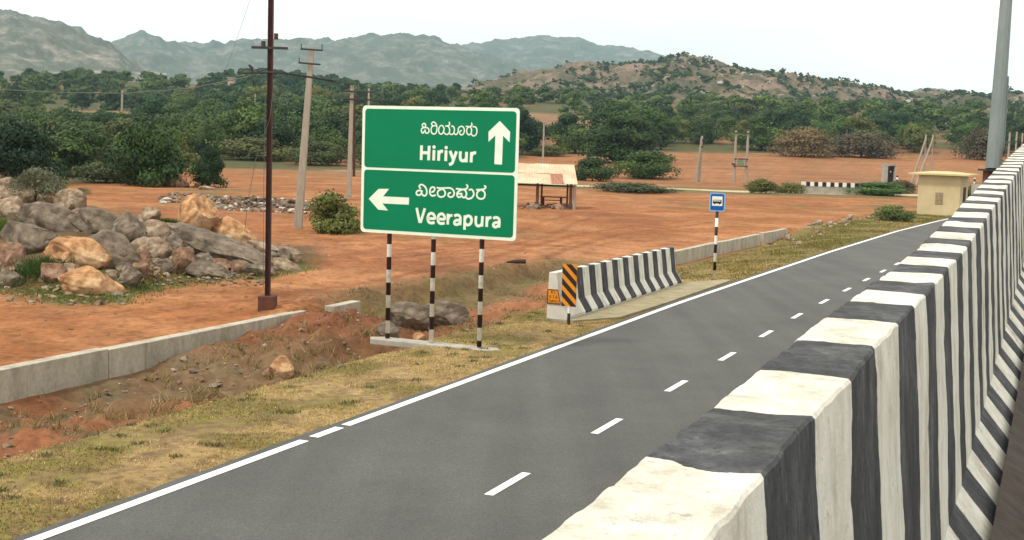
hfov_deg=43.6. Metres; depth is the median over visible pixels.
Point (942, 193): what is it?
bus shelter hut
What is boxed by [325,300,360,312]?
concrete kerb wall
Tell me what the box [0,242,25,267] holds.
boulder
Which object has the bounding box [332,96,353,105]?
broadleaf tree
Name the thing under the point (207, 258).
boulder
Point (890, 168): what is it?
door
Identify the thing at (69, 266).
boulder
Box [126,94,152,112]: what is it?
broadleaf tree
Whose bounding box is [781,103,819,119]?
broadleaf tree
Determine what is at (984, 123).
broadleaf tree
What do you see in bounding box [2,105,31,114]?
broadleaf tree
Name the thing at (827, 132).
broadleaf tree
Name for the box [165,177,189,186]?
boulder
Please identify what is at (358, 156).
shrub
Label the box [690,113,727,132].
broadleaf tree
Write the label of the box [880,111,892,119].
broadleaf tree
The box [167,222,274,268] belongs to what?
boulder
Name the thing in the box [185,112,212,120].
broadleaf tree
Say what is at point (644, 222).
ground
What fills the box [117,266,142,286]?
boulder
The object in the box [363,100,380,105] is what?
broadleaf tree
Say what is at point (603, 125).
broadleaf tree
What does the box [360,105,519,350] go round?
road sign
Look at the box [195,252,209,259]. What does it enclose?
boulder
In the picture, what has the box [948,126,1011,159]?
dry thicket
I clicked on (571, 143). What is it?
spreading tree
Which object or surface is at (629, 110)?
spreading tree
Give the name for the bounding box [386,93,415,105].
broadleaf tree
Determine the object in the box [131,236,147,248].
boulder
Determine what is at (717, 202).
bus stop sign
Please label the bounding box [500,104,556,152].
broadleaf tree
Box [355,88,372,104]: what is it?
broadleaf tree
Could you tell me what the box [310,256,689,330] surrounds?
ditch grass
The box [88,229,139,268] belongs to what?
boulder
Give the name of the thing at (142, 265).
boulder
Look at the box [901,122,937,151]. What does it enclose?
broadleaf tree
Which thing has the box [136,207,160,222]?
boulder
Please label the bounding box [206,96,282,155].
broadleaf tree
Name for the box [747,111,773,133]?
broadleaf tree
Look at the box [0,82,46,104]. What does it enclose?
spreading tree
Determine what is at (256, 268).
boulder
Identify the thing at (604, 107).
broadleaf tree
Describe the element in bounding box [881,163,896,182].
meter kiosk
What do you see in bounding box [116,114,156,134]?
broadleaf tree
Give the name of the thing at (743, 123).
broadleaf tree
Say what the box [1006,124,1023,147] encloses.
broadleaf tree
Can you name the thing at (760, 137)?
spreading tree
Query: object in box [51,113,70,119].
tall tree
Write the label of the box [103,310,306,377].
concrete kerb wall
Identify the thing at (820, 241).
verge grass
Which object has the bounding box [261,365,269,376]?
stone
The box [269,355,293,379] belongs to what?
boulder
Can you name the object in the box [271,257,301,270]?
boulder
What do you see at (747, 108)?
broadleaf tree
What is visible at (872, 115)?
broadleaf tree
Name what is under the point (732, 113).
broadleaf tree
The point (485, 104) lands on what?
broadleaf tree
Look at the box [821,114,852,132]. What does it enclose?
broadleaf tree
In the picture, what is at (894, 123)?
broadleaf tree
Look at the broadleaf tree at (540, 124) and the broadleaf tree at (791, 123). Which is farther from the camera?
the broadleaf tree at (791, 123)
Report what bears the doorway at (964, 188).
in the bus shelter hut
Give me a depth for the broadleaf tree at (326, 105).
233.37 m
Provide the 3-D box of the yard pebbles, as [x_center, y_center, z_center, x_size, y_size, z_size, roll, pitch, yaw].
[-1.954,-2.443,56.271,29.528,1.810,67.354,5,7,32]
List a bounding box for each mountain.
[0,9,165,81]
[111,30,543,90]
[461,35,664,68]
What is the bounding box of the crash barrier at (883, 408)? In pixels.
[542,144,1023,539]
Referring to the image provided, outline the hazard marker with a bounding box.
[561,264,576,324]
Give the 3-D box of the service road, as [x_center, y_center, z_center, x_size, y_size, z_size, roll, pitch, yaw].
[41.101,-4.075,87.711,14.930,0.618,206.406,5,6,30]
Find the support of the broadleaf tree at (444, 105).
on the ground at (644, 222)
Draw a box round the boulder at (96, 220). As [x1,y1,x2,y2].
[78,207,116,233]
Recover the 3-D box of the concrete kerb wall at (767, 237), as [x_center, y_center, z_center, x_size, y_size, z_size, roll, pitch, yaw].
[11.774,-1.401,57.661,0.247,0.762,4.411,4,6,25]
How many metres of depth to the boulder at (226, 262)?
32.95 m
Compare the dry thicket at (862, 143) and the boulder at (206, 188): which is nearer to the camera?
the boulder at (206, 188)
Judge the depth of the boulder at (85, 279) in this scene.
27.67 m
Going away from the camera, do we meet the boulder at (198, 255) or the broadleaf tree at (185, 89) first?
the boulder at (198, 255)
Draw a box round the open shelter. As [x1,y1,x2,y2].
[518,163,577,209]
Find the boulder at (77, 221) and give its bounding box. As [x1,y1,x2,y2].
[67,212,90,233]
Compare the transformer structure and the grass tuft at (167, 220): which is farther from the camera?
the transformer structure
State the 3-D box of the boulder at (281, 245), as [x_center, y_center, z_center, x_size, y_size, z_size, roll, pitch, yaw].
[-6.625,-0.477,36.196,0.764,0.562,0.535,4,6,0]
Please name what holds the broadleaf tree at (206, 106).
on the ground at (644, 222)
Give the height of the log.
0.135 m
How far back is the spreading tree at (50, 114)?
231.47 m
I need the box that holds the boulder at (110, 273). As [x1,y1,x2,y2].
[104,269,117,277]
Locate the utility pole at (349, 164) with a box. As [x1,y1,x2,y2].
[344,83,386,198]
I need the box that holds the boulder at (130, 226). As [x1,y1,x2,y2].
[107,211,147,242]
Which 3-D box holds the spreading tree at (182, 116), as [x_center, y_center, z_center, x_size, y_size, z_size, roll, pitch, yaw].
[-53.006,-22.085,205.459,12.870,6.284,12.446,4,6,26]
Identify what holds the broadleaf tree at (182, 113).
on the ground at (644, 222)
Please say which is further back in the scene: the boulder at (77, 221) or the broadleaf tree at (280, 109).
the broadleaf tree at (280, 109)
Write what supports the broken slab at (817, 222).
on the ground at (644, 222)
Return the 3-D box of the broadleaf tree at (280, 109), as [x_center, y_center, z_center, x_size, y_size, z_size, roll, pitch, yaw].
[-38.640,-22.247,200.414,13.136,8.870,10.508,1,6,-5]
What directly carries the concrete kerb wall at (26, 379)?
on the ground at (644, 222)
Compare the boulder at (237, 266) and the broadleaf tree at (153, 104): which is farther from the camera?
the broadleaf tree at (153, 104)
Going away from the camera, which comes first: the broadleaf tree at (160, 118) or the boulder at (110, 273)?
the boulder at (110, 273)
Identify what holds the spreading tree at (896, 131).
on the ground at (644, 222)
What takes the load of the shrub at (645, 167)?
on the ground at (644, 222)
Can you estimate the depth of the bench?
74.01 m
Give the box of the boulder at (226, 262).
[213,258,230,268]
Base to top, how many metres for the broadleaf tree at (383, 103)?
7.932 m
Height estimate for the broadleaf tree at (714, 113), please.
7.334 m
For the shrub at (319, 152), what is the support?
on the ground at (644, 222)
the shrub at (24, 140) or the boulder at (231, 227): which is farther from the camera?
the shrub at (24, 140)
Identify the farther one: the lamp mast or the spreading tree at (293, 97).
the spreading tree at (293, 97)
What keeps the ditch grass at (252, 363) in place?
on the ground at (644, 222)
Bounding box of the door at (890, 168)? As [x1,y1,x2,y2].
[887,166,892,182]
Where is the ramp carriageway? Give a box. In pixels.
[990,358,1023,539]
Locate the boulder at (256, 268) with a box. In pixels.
[242,263,274,275]
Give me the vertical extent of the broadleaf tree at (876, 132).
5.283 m
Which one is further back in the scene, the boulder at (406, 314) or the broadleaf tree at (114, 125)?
the broadleaf tree at (114, 125)
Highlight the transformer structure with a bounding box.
[731,130,751,181]
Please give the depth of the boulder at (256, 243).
35.73 m
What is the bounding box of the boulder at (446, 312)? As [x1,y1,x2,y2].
[424,300,470,325]
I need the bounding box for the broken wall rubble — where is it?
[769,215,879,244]
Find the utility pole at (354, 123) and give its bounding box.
[353,95,355,176]
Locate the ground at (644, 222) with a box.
[0,78,1023,539]
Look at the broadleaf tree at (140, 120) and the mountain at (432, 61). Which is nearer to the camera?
the broadleaf tree at (140, 120)
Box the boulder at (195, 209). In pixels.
[177,193,219,230]
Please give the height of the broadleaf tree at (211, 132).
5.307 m
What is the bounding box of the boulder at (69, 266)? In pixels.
[64,263,78,271]
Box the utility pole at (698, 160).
[695,138,701,181]
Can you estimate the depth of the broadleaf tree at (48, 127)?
117.78 m
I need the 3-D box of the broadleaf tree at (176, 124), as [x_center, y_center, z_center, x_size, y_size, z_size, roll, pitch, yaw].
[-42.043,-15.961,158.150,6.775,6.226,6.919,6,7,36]
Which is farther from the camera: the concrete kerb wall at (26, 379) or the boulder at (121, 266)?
the boulder at (121, 266)
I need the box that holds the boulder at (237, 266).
[229,260,246,273]
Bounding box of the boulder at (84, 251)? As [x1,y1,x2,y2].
[43,236,112,268]
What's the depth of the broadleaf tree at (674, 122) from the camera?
274.88 m
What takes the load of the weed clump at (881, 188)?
on the ground at (644, 222)
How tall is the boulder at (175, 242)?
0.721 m
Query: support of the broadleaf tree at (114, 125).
on the ground at (644, 222)
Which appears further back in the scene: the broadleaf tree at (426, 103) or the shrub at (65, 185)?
the broadleaf tree at (426, 103)
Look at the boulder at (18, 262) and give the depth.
29.56 m
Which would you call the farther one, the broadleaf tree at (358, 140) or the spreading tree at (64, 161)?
the broadleaf tree at (358, 140)
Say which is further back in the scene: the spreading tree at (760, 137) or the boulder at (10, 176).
the spreading tree at (760, 137)
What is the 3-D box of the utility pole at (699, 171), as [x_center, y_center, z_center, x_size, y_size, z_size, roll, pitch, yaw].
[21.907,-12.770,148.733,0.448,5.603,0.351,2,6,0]
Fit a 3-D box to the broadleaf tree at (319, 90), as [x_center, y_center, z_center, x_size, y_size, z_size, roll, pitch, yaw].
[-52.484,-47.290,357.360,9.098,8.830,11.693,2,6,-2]
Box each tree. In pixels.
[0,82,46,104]
[0,86,10,95]
[0,99,26,115]
[0,112,20,122]
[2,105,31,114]
[5,118,38,129]
[7,109,48,120]
[15,108,47,117]
[16,110,49,126]
[16,135,78,172]
[17,97,43,109]
[30,105,46,112]
[37,116,114,168]
[38,107,80,116]
[40,105,73,112]
[48,121,114,176]
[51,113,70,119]
[53,113,105,130]
[57,110,76,115]
[64,111,94,120]
[69,89,93,109]
[70,115,88,125]
[87,108,107,121]
[87,114,111,124]
[87,115,139,158]
[95,110,117,121]
[107,121,186,160]
[112,110,129,118]
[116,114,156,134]
[126,93,171,118]
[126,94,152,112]
[129,109,151,120]
[138,113,194,152]
[146,92,168,98]
[149,114,168,127]
[156,116,206,152]
[161,98,209,116]
[163,113,209,123]
[167,110,192,118]
[169,88,200,104]
[170,87,196,97]
[170,91,203,108]
[174,137,199,169]
[177,115,208,153]
[184,111,219,127]
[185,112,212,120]
[191,122,232,150]
[191,144,229,187]
[193,98,226,115]
[193,114,215,125]
[197,95,209,102]
[202,97,252,106]
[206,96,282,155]
[207,104,233,116]
[207,110,225,126]
[211,90,246,103]
[240,85,278,100]
[247,118,298,154]
[251,92,284,112]
[260,100,286,121]
[280,94,328,104]
[282,98,348,125]
[290,99,342,118]
[295,125,347,159]
[300,112,359,149]
[311,84,336,104]
[316,102,364,143]
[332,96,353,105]
[333,92,349,101]
[347,132,361,150]
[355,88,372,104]
[359,95,382,105]
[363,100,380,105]
[377,95,391,105]
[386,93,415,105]
[400,95,422,105]
[415,99,443,106]
[420,88,452,104]
[427,102,451,106]
[479,100,500,107]
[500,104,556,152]
[519,133,527,152]
[520,119,551,150]
[546,123,594,152]
[547,110,586,139]
[576,110,664,162]
[578,99,626,129]
[595,121,618,129]
[625,104,673,136]
[627,104,656,118]
[652,124,672,147]
[660,106,676,118]
[662,115,685,142]
[669,107,700,124]
[673,118,694,138]
[688,107,728,127]
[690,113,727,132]
[715,115,740,135]
[721,102,761,121]
[724,124,749,144]
[725,109,741,120]
[725,122,786,149]
[729,119,750,131]
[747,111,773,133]
[759,107,777,118]
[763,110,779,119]
[766,109,813,134]
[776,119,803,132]
[779,124,807,135]
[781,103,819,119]
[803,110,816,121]
[809,110,843,127]
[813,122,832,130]
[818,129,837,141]
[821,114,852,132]
[826,123,867,143]
[829,114,881,133]
[858,110,883,126]
[865,116,901,137]
[866,129,903,148]
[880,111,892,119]
[883,116,896,132]
[888,107,928,122]
[889,111,918,129]
[889,120,938,137]
[890,128,927,148]
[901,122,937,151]
[940,127,960,143]
[954,121,986,148]
[968,118,988,127]
[987,112,1021,127]
[988,129,1014,148]
[1005,129,1023,151]
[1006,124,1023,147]
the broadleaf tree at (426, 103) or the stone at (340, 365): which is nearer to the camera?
the stone at (340, 365)
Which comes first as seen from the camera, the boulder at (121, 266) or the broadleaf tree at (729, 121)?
the boulder at (121, 266)
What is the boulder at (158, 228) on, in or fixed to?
on the ground at (644, 222)
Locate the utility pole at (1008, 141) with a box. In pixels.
[1006,132,1010,157]
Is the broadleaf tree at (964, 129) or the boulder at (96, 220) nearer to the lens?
the boulder at (96, 220)
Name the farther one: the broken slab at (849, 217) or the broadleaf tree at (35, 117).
the broadleaf tree at (35, 117)
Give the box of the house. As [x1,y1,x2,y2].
[227,77,236,84]
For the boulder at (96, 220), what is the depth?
32.81 m
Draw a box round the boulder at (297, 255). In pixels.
[284,247,302,262]
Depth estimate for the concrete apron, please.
29.41 m
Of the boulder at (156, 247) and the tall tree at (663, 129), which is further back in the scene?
the tall tree at (663, 129)
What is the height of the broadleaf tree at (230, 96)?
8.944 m
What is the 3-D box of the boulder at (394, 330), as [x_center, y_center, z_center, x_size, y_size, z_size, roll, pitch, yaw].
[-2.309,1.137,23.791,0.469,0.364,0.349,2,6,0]
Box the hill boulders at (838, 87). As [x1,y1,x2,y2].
[462,55,1021,104]
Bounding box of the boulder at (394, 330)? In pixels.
[375,322,399,337]
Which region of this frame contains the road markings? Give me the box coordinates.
[25,219,946,539]
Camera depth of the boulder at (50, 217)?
32.53 m
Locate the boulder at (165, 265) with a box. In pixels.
[154,258,174,273]
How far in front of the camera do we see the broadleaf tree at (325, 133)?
171.46 m
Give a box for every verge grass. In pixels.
[0,260,791,539]
[676,210,950,280]
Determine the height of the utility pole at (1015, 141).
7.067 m
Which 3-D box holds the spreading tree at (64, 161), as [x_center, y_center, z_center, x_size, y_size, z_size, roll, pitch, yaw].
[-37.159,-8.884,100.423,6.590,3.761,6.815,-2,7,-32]
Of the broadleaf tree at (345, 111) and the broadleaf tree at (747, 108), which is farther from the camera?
the broadleaf tree at (747, 108)
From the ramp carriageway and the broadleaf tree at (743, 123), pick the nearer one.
the ramp carriageway
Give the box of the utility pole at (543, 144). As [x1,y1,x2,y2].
[542,124,544,163]
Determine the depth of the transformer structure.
150.50 m
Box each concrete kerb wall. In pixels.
[0,348,107,403]
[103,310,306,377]
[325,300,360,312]
[674,234,759,264]
[759,228,787,244]
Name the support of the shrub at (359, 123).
on the ground at (644, 222)
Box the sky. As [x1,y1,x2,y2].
[0,0,1023,93]
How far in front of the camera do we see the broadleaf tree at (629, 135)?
197.24 m
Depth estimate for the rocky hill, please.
762.10 m
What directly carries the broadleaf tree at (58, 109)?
on the ground at (644, 222)
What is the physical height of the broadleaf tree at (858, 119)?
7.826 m
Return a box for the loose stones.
[1,256,264,305]
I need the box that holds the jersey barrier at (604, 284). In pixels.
[547,247,682,321]
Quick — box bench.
[540,196,566,204]
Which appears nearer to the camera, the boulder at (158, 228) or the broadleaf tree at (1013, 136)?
the boulder at (158, 228)
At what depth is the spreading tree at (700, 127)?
275.68 m
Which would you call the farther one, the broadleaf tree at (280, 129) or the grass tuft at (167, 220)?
the broadleaf tree at (280, 129)
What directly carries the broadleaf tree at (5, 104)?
on the ground at (644, 222)
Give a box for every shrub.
[0,119,73,183]
[1,162,71,201]
[17,175,72,191]
[66,160,138,183]
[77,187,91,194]
[95,141,114,162]
[97,117,203,187]
[194,134,297,160]
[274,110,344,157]
[280,98,300,116]
[284,139,347,165]
[303,188,361,234]
[344,113,362,153]
[345,143,361,165]
[526,145,572,155]
[572,154,627,181]
[605,149,680,178]
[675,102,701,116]
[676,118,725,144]
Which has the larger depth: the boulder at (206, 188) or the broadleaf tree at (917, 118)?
the broadleaf tree at (917, 118)
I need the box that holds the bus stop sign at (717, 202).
[709,193,725,275]
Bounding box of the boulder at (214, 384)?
[203,382,221,387]
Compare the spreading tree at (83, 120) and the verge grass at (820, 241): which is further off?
the spreading tree at (83, 120)
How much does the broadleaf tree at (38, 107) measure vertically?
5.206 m
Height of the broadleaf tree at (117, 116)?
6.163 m
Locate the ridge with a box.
[761,70,1019,94]
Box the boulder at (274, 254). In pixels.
[264,250,277,257]
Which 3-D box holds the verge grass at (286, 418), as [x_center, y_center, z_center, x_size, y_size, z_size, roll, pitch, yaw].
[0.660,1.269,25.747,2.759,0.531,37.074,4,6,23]
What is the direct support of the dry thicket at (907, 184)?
on the ground at (644, 222)
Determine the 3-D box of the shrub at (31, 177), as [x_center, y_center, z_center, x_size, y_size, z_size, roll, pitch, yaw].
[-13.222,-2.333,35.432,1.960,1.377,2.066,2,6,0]
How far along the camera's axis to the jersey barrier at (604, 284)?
29.00 m
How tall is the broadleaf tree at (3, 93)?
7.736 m
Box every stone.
[179,355,188,361]
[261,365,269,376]
[335,363,345,366]
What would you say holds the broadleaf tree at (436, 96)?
on the ground at (644, 222)
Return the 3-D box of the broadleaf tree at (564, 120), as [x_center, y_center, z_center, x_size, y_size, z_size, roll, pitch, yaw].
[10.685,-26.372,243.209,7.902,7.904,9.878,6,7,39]
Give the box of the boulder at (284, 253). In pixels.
[277,248,292,260]
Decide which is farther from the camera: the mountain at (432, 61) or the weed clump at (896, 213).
the mountain at (432, 61)
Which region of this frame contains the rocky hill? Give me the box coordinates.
[461,55,1023,108]
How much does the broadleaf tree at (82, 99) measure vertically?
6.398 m
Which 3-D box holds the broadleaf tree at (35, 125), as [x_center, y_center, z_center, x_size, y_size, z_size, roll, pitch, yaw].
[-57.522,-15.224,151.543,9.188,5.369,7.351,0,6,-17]
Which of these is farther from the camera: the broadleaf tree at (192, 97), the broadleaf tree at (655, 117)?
the broadleaf tree at (192, 97)
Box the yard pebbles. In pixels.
[1,211,831,353]
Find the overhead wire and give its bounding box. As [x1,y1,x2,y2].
[0,76,251,93]
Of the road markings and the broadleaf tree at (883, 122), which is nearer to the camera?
the road markings
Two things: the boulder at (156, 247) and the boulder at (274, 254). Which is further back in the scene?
the boulder at (274, 254)
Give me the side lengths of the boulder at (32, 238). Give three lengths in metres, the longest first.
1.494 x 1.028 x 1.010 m
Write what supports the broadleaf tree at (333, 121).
on the ground at (644, 222)
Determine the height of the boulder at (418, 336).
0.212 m
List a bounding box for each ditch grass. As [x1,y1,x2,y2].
[7,308,487,449]
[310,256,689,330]
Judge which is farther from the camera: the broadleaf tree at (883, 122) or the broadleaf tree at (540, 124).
the broadleaf tree at (883, 122)
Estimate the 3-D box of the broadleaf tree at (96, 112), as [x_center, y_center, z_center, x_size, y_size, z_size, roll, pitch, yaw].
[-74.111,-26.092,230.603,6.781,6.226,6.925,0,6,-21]
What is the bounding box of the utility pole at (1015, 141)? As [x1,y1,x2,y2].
[1013,132,1019,150]
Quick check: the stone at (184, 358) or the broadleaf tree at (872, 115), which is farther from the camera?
the broadleaf tree at (872, 115)
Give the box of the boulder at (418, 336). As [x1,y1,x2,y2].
[412,333,424,340]
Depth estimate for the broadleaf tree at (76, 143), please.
101.91 m
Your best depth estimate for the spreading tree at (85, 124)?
156.96 m
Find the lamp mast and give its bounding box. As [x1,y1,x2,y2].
[971,0,1011,193]
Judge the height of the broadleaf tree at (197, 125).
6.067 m
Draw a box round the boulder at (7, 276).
[0,270,27,287]
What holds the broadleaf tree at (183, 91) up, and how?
on the ground at (644, 222)
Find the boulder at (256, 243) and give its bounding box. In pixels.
[247,238,279,252]
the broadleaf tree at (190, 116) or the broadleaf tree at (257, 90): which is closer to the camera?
the broadleaf tree at (190, 116)
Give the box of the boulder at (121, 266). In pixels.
[116,262,132,270]
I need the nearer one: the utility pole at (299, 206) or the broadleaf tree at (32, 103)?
the utility pole at (299, 206)
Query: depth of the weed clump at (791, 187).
115.93 m
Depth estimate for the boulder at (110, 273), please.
28.96 m
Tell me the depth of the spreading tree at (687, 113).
339.77 m
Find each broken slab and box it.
[784,233,789,239]
[806,220,822,225]
[841,214,853,220]
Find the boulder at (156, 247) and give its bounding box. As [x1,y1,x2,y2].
[138,236,172,258]
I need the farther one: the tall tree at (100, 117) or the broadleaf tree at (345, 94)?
the broadleaf tree at (345, 94)
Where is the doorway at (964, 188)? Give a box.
[962,187,965,202]
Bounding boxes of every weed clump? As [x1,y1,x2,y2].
[580,181,683,192]
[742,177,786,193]
[773,183,809,192]
[839,180,911,195]
[868,205,918,221]
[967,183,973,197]
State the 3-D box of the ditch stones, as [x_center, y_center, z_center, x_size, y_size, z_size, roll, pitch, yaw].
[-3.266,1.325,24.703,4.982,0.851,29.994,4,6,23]
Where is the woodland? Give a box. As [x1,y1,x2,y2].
[0,67,1023,134]
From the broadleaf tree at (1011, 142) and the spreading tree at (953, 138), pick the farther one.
the spreading tree at (953, 138)
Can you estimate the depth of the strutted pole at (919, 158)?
156.89 m
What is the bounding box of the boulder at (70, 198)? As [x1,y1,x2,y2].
[53,188,86,209]
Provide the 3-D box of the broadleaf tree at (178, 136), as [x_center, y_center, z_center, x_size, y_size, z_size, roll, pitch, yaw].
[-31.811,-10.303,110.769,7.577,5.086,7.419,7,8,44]
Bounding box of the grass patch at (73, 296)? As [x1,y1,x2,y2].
[0,255,325,306]
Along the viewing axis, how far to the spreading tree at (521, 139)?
208.54 m
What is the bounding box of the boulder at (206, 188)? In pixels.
[199,186,215,189]
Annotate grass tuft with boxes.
[0,215,34,231]
[0,249,80,284]
[153,215,178,222]
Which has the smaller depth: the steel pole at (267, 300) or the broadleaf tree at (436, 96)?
the steel pole at (267, 300)
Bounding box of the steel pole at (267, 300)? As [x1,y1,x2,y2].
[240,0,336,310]
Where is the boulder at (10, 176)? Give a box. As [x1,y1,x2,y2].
[0,172,11,178]
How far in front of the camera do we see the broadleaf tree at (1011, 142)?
265.85 m
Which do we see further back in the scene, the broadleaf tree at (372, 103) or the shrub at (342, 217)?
the broadleaf tree at (372, 103)
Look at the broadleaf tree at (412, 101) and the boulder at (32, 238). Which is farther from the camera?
the broadleaf tree at (412, 101)
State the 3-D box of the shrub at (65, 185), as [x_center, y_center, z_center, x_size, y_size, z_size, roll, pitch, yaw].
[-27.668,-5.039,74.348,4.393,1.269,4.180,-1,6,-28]
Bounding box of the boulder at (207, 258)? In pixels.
[198,255,213,261]
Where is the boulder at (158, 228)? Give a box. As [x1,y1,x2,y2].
[143,219,169,240]
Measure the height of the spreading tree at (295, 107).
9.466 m
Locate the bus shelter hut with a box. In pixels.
[908,171,978,215]
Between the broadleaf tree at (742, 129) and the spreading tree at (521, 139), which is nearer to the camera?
the spreading tree at (521, 139)
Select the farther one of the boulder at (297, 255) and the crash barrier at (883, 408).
the boulder at (297, 255)
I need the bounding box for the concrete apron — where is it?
[546,279,731,322]
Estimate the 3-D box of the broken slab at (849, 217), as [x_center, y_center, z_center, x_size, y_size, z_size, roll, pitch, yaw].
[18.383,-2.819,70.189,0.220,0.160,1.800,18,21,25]
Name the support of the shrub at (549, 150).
on the ground at (644, 222)
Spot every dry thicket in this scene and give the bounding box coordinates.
[762,123,847,157]
[823,129,908,158]
[890,179,917,193]
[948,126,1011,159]
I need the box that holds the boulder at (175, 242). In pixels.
[167,235,183,249]
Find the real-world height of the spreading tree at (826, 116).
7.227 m
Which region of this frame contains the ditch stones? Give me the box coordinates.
[0,268,546,458]
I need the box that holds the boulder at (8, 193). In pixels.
[0,177,34,203]
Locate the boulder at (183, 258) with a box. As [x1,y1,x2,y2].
[172,246,195,272]
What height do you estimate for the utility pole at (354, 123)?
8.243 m
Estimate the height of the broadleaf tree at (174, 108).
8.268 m
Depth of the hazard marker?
25.39 m
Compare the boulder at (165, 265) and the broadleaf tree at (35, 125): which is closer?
the boulder at (165, 265)
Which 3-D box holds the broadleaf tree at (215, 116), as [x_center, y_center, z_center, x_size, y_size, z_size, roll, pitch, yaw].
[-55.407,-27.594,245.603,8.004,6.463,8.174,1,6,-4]
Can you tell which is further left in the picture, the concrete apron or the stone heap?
the stone heap
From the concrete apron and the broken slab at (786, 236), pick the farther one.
the broken slab at (786, 236)
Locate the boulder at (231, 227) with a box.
[211,216,255,243]
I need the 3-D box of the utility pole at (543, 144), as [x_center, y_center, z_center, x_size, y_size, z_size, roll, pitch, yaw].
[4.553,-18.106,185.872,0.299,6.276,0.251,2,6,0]
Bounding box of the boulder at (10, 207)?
[0,196,24,221]
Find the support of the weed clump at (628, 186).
on the ground at (644, 222)
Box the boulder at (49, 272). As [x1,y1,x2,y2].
[40,263,66,282]
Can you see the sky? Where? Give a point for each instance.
(906, 45)
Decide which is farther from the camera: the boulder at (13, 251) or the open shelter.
the open shelter
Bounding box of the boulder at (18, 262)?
[13,260,25,268]
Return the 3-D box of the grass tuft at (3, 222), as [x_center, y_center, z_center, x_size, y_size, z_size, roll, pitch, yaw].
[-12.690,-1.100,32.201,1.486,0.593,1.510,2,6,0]
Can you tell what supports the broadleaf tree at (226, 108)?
on the ground at (644, 222)
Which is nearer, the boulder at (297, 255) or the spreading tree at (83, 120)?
the boulder at (297, 255)
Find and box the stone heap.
[158,192,312,213]
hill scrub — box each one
[184,67,387,98]
[443,51,1023,109]
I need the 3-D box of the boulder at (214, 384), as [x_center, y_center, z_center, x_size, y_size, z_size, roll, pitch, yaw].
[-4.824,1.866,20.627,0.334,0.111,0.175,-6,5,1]
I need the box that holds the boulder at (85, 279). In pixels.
[58,266,124,294]
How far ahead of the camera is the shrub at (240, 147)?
170.53 m
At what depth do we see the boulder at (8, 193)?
34.95 m
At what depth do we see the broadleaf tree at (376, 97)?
329.30 m
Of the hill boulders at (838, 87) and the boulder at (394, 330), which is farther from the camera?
the hill boulders at (838, 87)
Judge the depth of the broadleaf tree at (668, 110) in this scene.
355.99 m
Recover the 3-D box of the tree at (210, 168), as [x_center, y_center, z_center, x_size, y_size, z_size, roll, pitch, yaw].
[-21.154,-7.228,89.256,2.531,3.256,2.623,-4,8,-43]
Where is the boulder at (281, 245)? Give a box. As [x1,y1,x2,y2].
[273,243,289,248]
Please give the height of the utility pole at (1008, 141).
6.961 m
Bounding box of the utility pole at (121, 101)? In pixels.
[121,90,122,112]
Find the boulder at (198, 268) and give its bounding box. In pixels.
[185,260,232,278]
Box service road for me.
[11,218,948,539]
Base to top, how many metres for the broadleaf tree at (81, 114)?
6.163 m
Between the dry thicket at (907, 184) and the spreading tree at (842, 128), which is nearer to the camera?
the dry thicket at (907, 184)
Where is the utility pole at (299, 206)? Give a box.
[293,44,322,227]
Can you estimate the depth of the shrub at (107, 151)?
126.62 m
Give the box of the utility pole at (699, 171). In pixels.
[698,136,703,181]
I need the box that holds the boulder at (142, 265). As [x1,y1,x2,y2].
[132,249,149,278]
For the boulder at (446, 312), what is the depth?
26.81 m
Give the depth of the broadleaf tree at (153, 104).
276.42 m
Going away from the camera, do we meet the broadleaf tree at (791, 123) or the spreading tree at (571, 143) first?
the spreading tree at (571, 143)
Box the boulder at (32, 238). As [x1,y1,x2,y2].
[0,220,61,253]
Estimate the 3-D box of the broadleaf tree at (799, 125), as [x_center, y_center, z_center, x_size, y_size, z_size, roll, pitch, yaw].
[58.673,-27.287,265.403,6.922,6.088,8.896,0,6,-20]
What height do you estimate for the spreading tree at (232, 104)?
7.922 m
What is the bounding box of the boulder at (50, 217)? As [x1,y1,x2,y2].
[15,201,79,231]
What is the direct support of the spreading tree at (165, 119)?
on the ground at (644, 222)
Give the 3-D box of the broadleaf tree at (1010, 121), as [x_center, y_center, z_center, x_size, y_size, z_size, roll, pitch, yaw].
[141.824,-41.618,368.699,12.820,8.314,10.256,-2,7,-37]
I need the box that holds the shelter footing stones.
[521,202,572,209]
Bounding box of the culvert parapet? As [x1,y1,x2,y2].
[801,182,858,194]
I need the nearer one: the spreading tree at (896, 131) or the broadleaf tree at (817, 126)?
the broadleaf tree at (817, 126)
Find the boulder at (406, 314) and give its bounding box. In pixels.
[385,301,429,330]
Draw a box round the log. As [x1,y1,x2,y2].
[506,259,525,263]
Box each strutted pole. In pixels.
[910,134,926,184]
[915,134,933,185]

